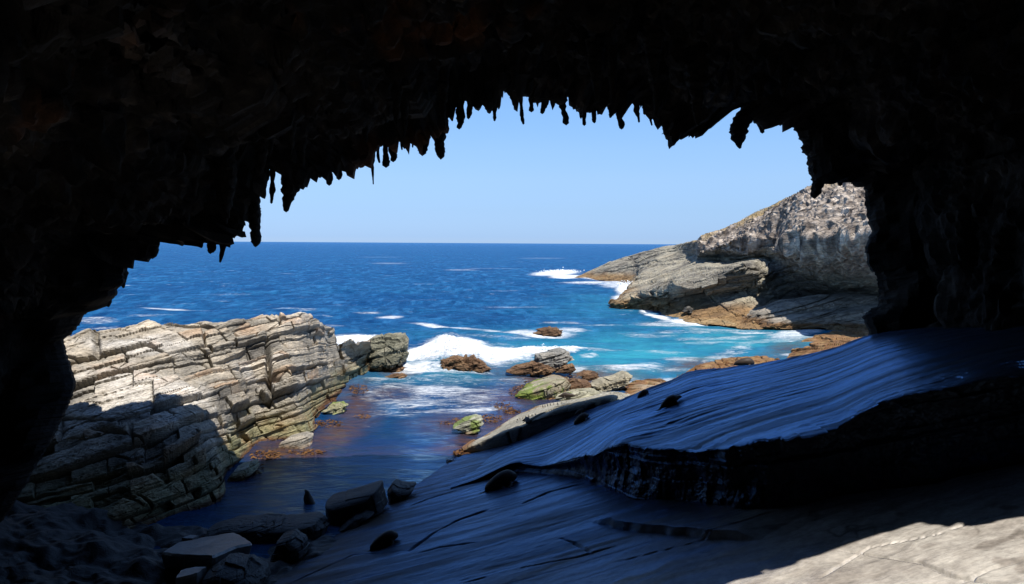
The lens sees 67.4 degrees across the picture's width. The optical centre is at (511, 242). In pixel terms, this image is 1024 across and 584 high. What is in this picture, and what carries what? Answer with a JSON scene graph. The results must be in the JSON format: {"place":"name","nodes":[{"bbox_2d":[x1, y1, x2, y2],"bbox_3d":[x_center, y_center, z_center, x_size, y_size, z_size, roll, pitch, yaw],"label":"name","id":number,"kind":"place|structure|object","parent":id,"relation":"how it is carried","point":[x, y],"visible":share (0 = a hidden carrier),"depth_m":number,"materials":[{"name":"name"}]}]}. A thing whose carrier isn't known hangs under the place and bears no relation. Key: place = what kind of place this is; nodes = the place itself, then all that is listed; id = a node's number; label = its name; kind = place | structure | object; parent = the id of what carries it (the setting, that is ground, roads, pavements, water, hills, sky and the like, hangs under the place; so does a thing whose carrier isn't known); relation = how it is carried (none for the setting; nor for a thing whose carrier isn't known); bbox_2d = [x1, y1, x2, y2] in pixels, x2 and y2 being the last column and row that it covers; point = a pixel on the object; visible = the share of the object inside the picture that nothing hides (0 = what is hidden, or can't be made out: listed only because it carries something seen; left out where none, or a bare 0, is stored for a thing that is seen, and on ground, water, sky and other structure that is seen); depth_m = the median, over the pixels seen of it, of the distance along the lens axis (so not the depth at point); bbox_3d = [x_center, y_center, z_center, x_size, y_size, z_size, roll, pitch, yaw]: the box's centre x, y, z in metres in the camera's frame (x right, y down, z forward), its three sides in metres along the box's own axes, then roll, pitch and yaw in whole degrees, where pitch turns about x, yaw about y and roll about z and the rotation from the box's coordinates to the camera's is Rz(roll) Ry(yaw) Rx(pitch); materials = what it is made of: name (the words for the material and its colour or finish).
{"place":"outdoors","nodes":[
{"label":"outdoors","id":0,"kind":"place"},
{"bbox_2d":[0,500,336,583],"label":"channel floor","id":1,"kind":"structure","parent":0,"point":[68,543],"depth_m":38.85,"materials":[{"name":"grey stone"}]},
{"bbox_2d":[182,535,198,540],"bbox_3d":[-17.469,16.251,41.764,0.780,0.702,0.646,0,0,18],"label":"rock plate","id":2,"kind":"object","parent":1,"relation":"on","point":[189,537],"visible":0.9,"depth_m":41.61,"materials":[{"name":"grey stone"}]},
{"bbox_2d":[175,567,206,583],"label":"rock plate","id":3,"kind":"object","parent":1,"relation":"on","point":[194,575],"visible":1,"depth_m":35.02,"materials":[{"name":"grey stone"}]},
{"bbox_2d":[161,533,251,571],"bbox_3d":[-15.418,15.699,39.405,4.209,1.595,4.497,0,0,21],"label":"rock plate","id":4,"kind":"object","parent":1,"relation":"on","point":[208,552],"visible":0.97,"depth_m":38.22,"materials":[{"name":"grey stone"}]},
{"bbox_2d":[201,553,270,583],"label":"boulder","id":5,"kind":"object","parent":1,"relation":"on","point":[236,568],"visible":1,"depth_m":35.76,"materials":[{"name":"grey stone"}]},
{"bbox_2d":[205,512,328,543],"bbox_3d":[-13.800,16.284,43.293,6.783,1.519,3.237,0,0,0],"label":"boulder","id":6,"kind":"object","parent":1,"relation":"on","point":[267,528],"visible":0.71,"depth_m":42.66,"materials":[{"name":"grey stone"}]},
{"bbox_2d":[270,529,310,563],"bbox_3d":[-11.551,16.030,40.062,1.814,1.771,2.348,0,0,0],"label":"boulder","id":7,"kind":"object","parent":1,"relation":"on","point":[292,546],"visible":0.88,"depth_m":39.31,"materials":[{"name":"grey stone"}]},
{"bbox_2d":[325,480,387,525],"bbox_3d":[-9.333,15.740,46.131,3.521,2.471,3.325,0,0,0],"label":"boulder","id":8,"kind":"object","parent":1,"relation":"on","point":[342,507],"visible":0.81,"depth_m":44.94,"materials":[{"name":"grey stone"}]},
{"bbox_2d":[339,510,373,531],"bbox_3d":[-8.952,15.994,44.274,1.903,0.961,1.782,0,0,0],"label":"boulder","id":9,"kind":"object","parent":1,"relation":"on","point":[356,520],"visible":0.88,"depth_m":43.78,"materials":[{"name":"grey stone"}]},
{"bbox_2d":[16,312,370,528],"bbox_3d":[-34.061,12.924,70.650,34.308,13.149,73.510,0,0,0],"label":"rock outcrop","id":10,"kind":"object","parent":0,"point":[158,419],"visible":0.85,"depth_m":56.59,"materials":[{"name":"beige stone"}]},
{"bbox_2d":[70,242,836,557],"bbox_3d":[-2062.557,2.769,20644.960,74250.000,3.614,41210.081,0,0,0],"label":"sea","id":11,"kind":"structure","parent":0,"point":[509,298],"depth_m":153.73,"materials":[{"name":"liquid"}]},
{"bbox_2d":[227,459,259,481],"bbox_3d":[-19.030,16.290,54.246,1.889,1.539,3.438,0,0,0],"label":"sea rock","id":12,"kind":"object","parent":11,"relation":"in","point":[242,471],"visible":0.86,"depth_m":53.47,"materials":[{"name":"grey stone"}]},
{"bbox_2d":[279,431,313,448],"bbox_3d":[-17.683,16.325,62.708,2.917,1.438,3.279,0,0,0],"label":"sea rock","id":13,"kind":"object","parent":11,"relation":"in","point":[300,440],"visible":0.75,"depth_m":61.83,"materials":[{"name":"grey stone"}]},
{"bbox_2d":[303,489,314,503],"bbox_3d":[-12.579,16.169,48.395,1.317,1.069,0.884,0,0,30],"label":"seal","id":14,"kind":"object","parent":11,"relation":"in","point":[308,498],"visible":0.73,"depth_m":48.38,"materials":[{"name":"fur"}]},
{"bbox_2d":[322,401,348,414],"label":"sea rock","id":15,"kind":"object","parent":11,"relation":"in","point":[334,408],"visible":1,"depth_m":74.17,"materials":[{"name":"beige stone"}]},
{"bbox_2d":[367,332,408,371],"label":"sea rock","id":16,"kind":"object","parent":11,"relation":"in","point":[389,351],"visible":0.96,"depth_m":95.96,"materials":[{"name":"grey stone"}]},
{"bbox_2d":[382,366,405,371],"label":"sea rock","id":17,"kind":"object","parent":11,"relation":"in","point":[398,368],"visible":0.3,"depth_m":96.23,"materials":[{"name":"brown stone"}]},
{"bbox_2d":[385,373,406,378],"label":"sea rock","id":18,"kind":"object","parent":11,"relation":"in","point":[399,375],"visible":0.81,"depth_m":92.50,"materials":[{"name":"brown stone"}]},
{"bbox_2d":[440,354,491,372],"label":"sea rock","id":19,"kind":"object","parent":11,"relation":"in","point":[466,363],"visible":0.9,"depth_m":96.47,"materials":[{"name":"brown stone"}]},
{"bbox_2d":[249,372,682,474],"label":"kelp","id":20,"kind":"object","parent":11,"relation":"on","point":[455,452],"visible":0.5,"depth_m":70.04},
{"bbox_2d":[453,414,483,434],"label":"sea rock","id":21,"kind":"object","parent":11,"relation":"in","point":[470,424],"visible":1,"depth_m":66.00,"materials":[{"name":"green stone"}]},
{"bbox_2d":[336,269,632,354],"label":"spray","id":22,"kind":"object","parent":11,"relation":"on","point":[451,344],"visible":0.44,"depth_m":107.75,"materials":[{"name":"white liquid"}]},
{"bbox_2d":[506,360,555,375],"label":"sea rock","id":23,"kind":"object","parent":11,"relation":"in","point":[532,367],"visible":0.94,"depth_m":95.51,"materials":[{"name":"brown stone"}]},
{"bbox_2d":[515,375,570,399],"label":"sea rock","id":24,"kind":"object","parent":11,"relation":"in","point":[549,387],"visible":0.93,"depth_m":81.46,"materials":[{"name":"green stone"}]},
{"bbox_2d":[462,391,629,452],"bbox_3d":[4.185,14.424,70.968,13.170,6.613,29.119,0,0,11],"label":"rock ledge","id":25,"kind":"object","parent":11,"relation":"in","point":[516,428],"visible":0.88,"depth_m":58.28,"materials":[{"name":"grey stone"}]},
{"bbox_2d":[522,417,529,424],"bbox_3d":[0.987,13.273,57.487,0.777,0.438,1.018,0,0,28],"label":"seal","id":26,"kind":"object","parent":25,"relation":"on","point":[526,420],"visible":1,"depth_m":57.33,"materials":[{"name":"fur"}]},
{"bbox_2d":[558,392,575,397],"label":"seal","id":27,"kind":"object","parent":25,"relation":"on","point":[565,394],"visible":1,"depth_m":66.36,"materials":[{"name":"fur"}]},
{"bbox_2d":[533,326,562,335],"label":"sea rock","id":28,"kind":"object","parent":11,"relation":"in","point":[549,331],"visible":0.97,"depth_m":137.65,"materials":[{"name":"brown stone"}]},
{"bbox_2d":[534,347,573,371],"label":"sea rock","id":29,"kind":"object","parent":11,"relation":"in","point":[558,358],"visible":0.86,"depth_m":96.95,"materials":[{"name":"grey stone"}]},
{"bbox_2d":[555,363,575,373],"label":"sea rock","id":30,"kind":"object","parent":11,"relation":"in","point":[567,368],"visible":0.99,"depth_m":95.78,"materials":[{"name":"brown stone"}]},
{"bbox_2d":[555,388,601,400],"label":"sea rock","id":31,"kind":"object","parent":11,"relation":"in","point":[584,392],"visible":0.59,"depth_m":79.34,"materials":[{"name":"beige stone"}]},
{"bbox_2d":[567,378,592,389],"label":"sea rock","id":32,"kind":"object","parent":11,"relation":"in","point":[576,383],"visible":0.65,"depth_m":85.98,"materials":[{"name":"brown stone"}]},
{"bbox_2d":[577,370,598,380],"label":"sea rock","id":33,"kind":"object","parent":11,"relation":"in","point":[589,375],"visible":0.95,"depth_m":91.08,"materials":[{"name":"brown stone"}]},
{"bbox_2d":[590,371,632,391],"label":"sea rock","id":34,"kind":"object","parent":11,"relation":"in","point":[618,380],"visible":0.99,"depth_m":84.63,"materials":[{"name":"beige stone"}]},
{"bbox_2d":[612,378,665,394],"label":"sea rock","id":35,"kind":"object","parent":11,"relation":"in","point":[634,387],"visible":0.17,"depth_m":86.12,"materials":[{"name":"brown stone"}]},
{"bbox_2d":[673,356,779,378],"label":"rock ledge","id":36,"kind":"object","parent":11,"relation":"in","point":[724,362],"visible":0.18,"depth_m":103.92,"materials":[{"name":"brown stone"}]},
{"bbox_2d":[732,358,754,365],"bbox_3d":[18.708,9.595,62.295,1.739,0.687,1.309,0,0,37],"label":"seal","id":37,"kind":"object","parent":36,"relation":"on","point":[744,361],"visible":0.88,"depth_m":61.76,"materials":[{"name":"fur"}]},
{"bbox_2d":[0,0,1023,521],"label":"rock arch","id":38,"kind":"object","parent":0,"point":[134,130],"visible":1,"depth_m":38.21,"materials":[{"name":"stone"}]},
{"bbox_2d":[233,93,811,243],"label":"sky","id":39,"kind":"structure","parent":0,"point":[544,179],"materials":[{"name":"blue"}]},
{"bbox_2d":[273,444,1023,583],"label":"rock shelf","id":40,"kind":"object","parent":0,"point":[533,528],"visible":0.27,"depth_m":25.62,"materials":[{"name":"grey stone"}]},
{"bbox_2d":[365,530,397,552],"bbox_3d":[-6.261,14.316,37.008,1.764,0.625,1.166,-14,-7,-30],"label":"seal","id":41,"kind":"object","parent":40,"relation":"on","point":[385,538],"visible":1,"depth_m":36.84,"materials":[{"name":"fur"}]},
{"bbox_2d":[387,479,415,503],"bbox_3d":[-6.980,15.963,48.560,1.771,1.696,2.611,0,0,0],"label":"boulder","id":42,"kind":"object","parent":40,"relation":"on","point":[398,490],"visible":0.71,"depth_m":47.73,"materials":[{"name":"grey stone"}]},
{"bbox_2d":[480,470,516,493],"bbox_3d":[-0.750,13.291,42.965,2.382,0.844,1.574,-14,-6,-22],"label":"seal","id":43,"kind":"object","parent":40,"relation":"on","point":[502,479],"visible":1,"depth_m":42.73,"materials":[{"name":"fur"}]},
{"bbox_2d":[451,325,1023,508],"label":"rock shelf","id":44,"kind":"object","parent":40,"relation":"on","point":[901,408],"visible":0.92,"depth_m":29.03,"materials":[{"name":"stone"}]},
{"bbox_2d":[572,413,588,425],"bbox_3d":[4.625,11.961,52.339,1.411,0.500,0.933,-24,-6,-14],"label":"seal","id":45,"kind":"object","parent":44,"relation":"on","point":[581,417],"visible":1,"depth_m":52.20,"materials":[{"name":"fur"}]},
{"bbox_2d":[637,389,648,397],"bbox_3d":[8.598,9.936,50.739,1.058,0.375,0.700,-21,-11,-20],"label":"seal","id":46,"kind":"object","parent":44,"relation":"on","point":[643,392],"visible":1,"depth_m":50.62,"materials":[{"name":"fur"}]},
{"bbox_2d":[656,395,681,410],"bbox_3d":[8.464,8.555,41.552,1.846,0.471,1.017,-17,-6,-28],"label":"seal","id":47,"kind":"object","parent":44,"relation":"on","point":[669,400],"visible":0.99,"depth_m":41.40,"materials":[{"name":"fur"}]},
{"bbox_2d":[574,182,879,330],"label":"headland","id":48,"kind":"structure","parent":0,"point":[802,243],"depth_m":175.02,"materials":[{"name":"grey stone"}]},
{"bbox_2d":[682,306,692,312],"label":"boulder","id":49,"kind":"object","parent":48,"relation":"on","point":[688,309],"visible":1,"depth_m":169.25,"materials":[{"name":"grey stone"}]},
{"bbox_2d":[742,293,878,323],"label":"rock ledge","id":50,"kind":"object","parent":48,"relation":"on","point":[799,305],"visible":0.6,"depth_m":155.17,"materials":[{"name":"grey stone"}]},
{"bbox_2d":[758,304,877,329],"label":"rock ledge","id":51,"kind":"object","parent":48,"relation":"on","point":[850,317],"visible":0.57,"depth_m":148.51,"materials":[{"name":"stone"}]},
{"bbox_2d":[787,327,868,357],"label":"rock ledge","id":52,"kind":"object","parent":48,"relation":"on","point":[829,340],"visible":0.2,"depth_m":125.33,"materials":[{"name":"brown stone"}]}
]}

